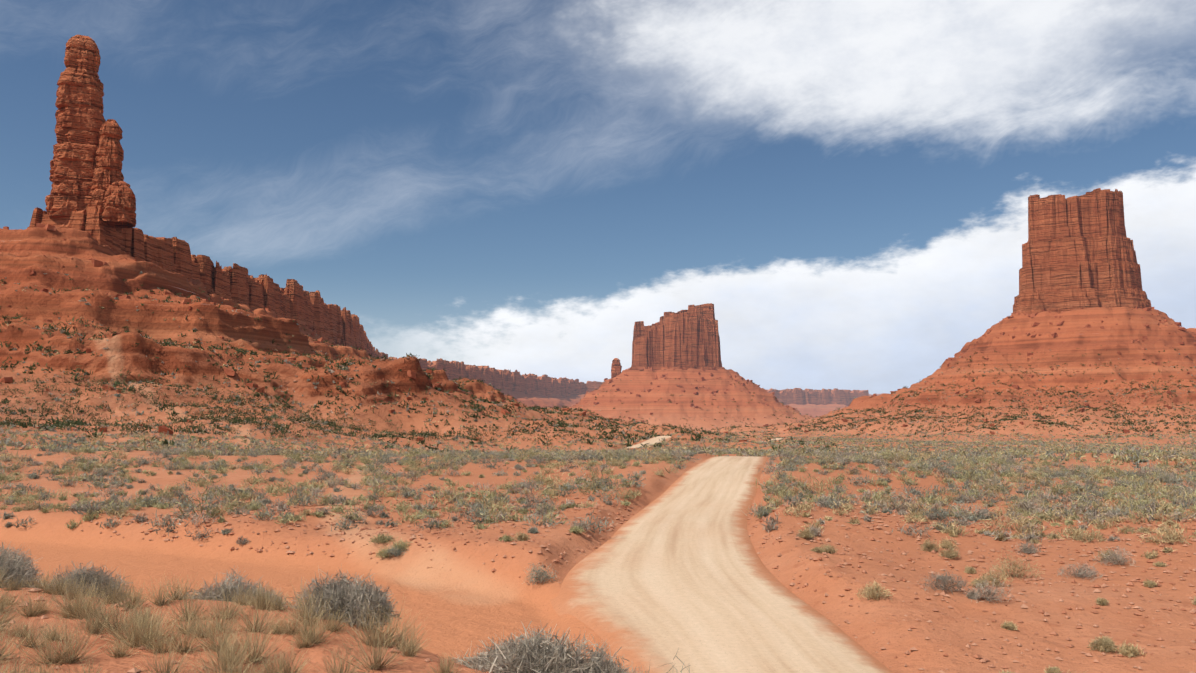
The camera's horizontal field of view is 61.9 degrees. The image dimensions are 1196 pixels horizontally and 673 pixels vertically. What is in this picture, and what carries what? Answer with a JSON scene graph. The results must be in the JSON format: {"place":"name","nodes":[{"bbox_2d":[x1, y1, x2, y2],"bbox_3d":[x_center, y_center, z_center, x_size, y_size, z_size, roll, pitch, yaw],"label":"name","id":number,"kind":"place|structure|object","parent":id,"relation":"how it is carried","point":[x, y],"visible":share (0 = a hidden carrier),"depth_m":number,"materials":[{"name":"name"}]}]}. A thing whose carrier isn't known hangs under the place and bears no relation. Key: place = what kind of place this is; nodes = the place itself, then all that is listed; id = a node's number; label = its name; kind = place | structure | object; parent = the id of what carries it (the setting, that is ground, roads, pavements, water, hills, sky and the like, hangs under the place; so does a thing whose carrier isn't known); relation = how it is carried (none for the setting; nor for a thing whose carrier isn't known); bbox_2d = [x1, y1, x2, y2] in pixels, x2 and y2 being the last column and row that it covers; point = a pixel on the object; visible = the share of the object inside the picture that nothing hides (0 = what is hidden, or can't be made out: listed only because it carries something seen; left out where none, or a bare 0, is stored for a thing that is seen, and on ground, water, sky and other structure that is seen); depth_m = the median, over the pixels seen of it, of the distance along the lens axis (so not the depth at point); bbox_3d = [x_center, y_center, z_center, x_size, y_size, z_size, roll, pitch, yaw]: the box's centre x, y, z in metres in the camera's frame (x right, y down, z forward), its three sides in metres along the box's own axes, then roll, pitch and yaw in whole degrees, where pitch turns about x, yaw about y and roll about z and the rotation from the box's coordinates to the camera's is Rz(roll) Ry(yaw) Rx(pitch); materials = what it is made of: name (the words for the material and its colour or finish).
{"place":"outdoors","nodes":[
{"label":"outdoors","id":0,"kind":"place"},
{"bbox_2d":[0,225,1195,672],"bbox_3d":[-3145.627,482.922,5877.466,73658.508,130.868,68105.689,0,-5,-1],"label":"desert ground","id":1,"kind":"structure","parent":0,"point":[470,599],"depth_m":72.62,"materials":[{"name":"red soil"}]},
{"bbox_2d":[0,567,460,672],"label":"grass","id":2,"kind":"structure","parent":1,"relation":"on","point":[143,622],"depth_m":8.99,"materials":[{"name":"beige plant"}]},
{"bbox_2d":[0,542,645,672],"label":"shrubs","id":3,"kind":"object","parent":1,"relation":"on","point":[537,653],"visible":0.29,"depth_m":9.92,"materials":[{"name":"grey plant"}]},
{"bbox_2d":[27,205,868,405],"bbox_3d":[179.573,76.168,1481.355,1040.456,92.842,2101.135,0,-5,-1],"label":"cliffs","id":4,"kind":"structure","parent":1,"relation":"on","point":[292,299],"depth_m":671.20,"materials":[{"name":"red stone"}]},
{"bbox_2d":[45,35,136,227],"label":"rock spire","id":5,"kind":"structure","parent":4,"relation":"on","point":[86,163],"depth_m":448.26,"materials":[{"name":"red stone"}]},
{"bbox_2d":[0,442,1195,558],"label":"shrubs","id":6,"kind":"object","parent":1,"relation":"on","point":[1182,495],"visible":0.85,"depth_m":63.23,"materials":[{"name":"green plant"}]},
{"bbox_2d":[0,370,1195,469],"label":"shrubs","id":7,"kind":"object","parent":1,"relation":"on","point":[1176,456],"visible":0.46,"depth_m":198.40,"materials":[{"name":"green plant"}]},
{"bbox_2d":[0,266,1195,452],"bbox_3d":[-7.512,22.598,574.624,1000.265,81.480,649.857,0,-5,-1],"label":"shrubs","id":8,"kind":"object","parent":1,"relation":"on","point":[1008,443],"visible":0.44,"depth_m":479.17,"materials":[{"name":"green plant"}]},
{"bbox_2d":[0,223,1195,446],"bbox_3d":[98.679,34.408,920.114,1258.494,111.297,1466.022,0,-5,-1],"label":"boulders","id":9,"kind":"object","parent":1,"relation":"on","point":[164,429],"visible":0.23,"depth_m":686.19,"materials":[{"name":"brown stone"}]},
{"bbox_2d":[2,494,1195,672],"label":"grass tufts","id":10,"kind":"object","parent":1,"relation":"on","point":[943,593],"visible":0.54,"depth_m":40.00,"materials":[{"name":"green plant"}]},
{"bbox_2d":[611,358,621,377],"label":"pillar rock","id":11,"kind":"object","parent":1,"relation":"on","point":[616,367],"visible":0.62,"depth_m":1388.00,"materials":[{"name":"red stone"}]},
{"bbox_2d":[50,520,1195,672],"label":"shrubs","id":12,"kind":"object","parent":1,"relation":"on","point":[1106,644],"visible":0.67,"depth_m":35.29,"materials":[{"name":"green plant"}]},
{"bbox_2d":[628,303,724,370],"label":"butte","id":13,"kind":"object","parent":1,"relation":"on","point":[686,339],"visible":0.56,"depth_m":1380.59,"materials":[{"name":"red stone"}]},
{"bbox_2d":[1013,188,1151,313],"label":"butte","id":14,"kind":"object","parent":1,"relation":"on","point":[1078,252],"visible":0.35,"depth_m":878.27,"materials":[{"name":"red stone"}]},
{"bbox_2d":[0,0,1195,394],"label":"sky","id":15,"kind":"structure","parent":0,"point":[519,185],"materials":[{"name":"blue"}]},
{"bbox_2d":[550,436,893,672],"bbox_3d":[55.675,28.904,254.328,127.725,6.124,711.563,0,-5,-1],"label":"dirt road","id":16,"kind":"structure","parent":0,"point":[664,577],"depth_m":32.09,"materials":[{"name":"beige soil"}]}
]}

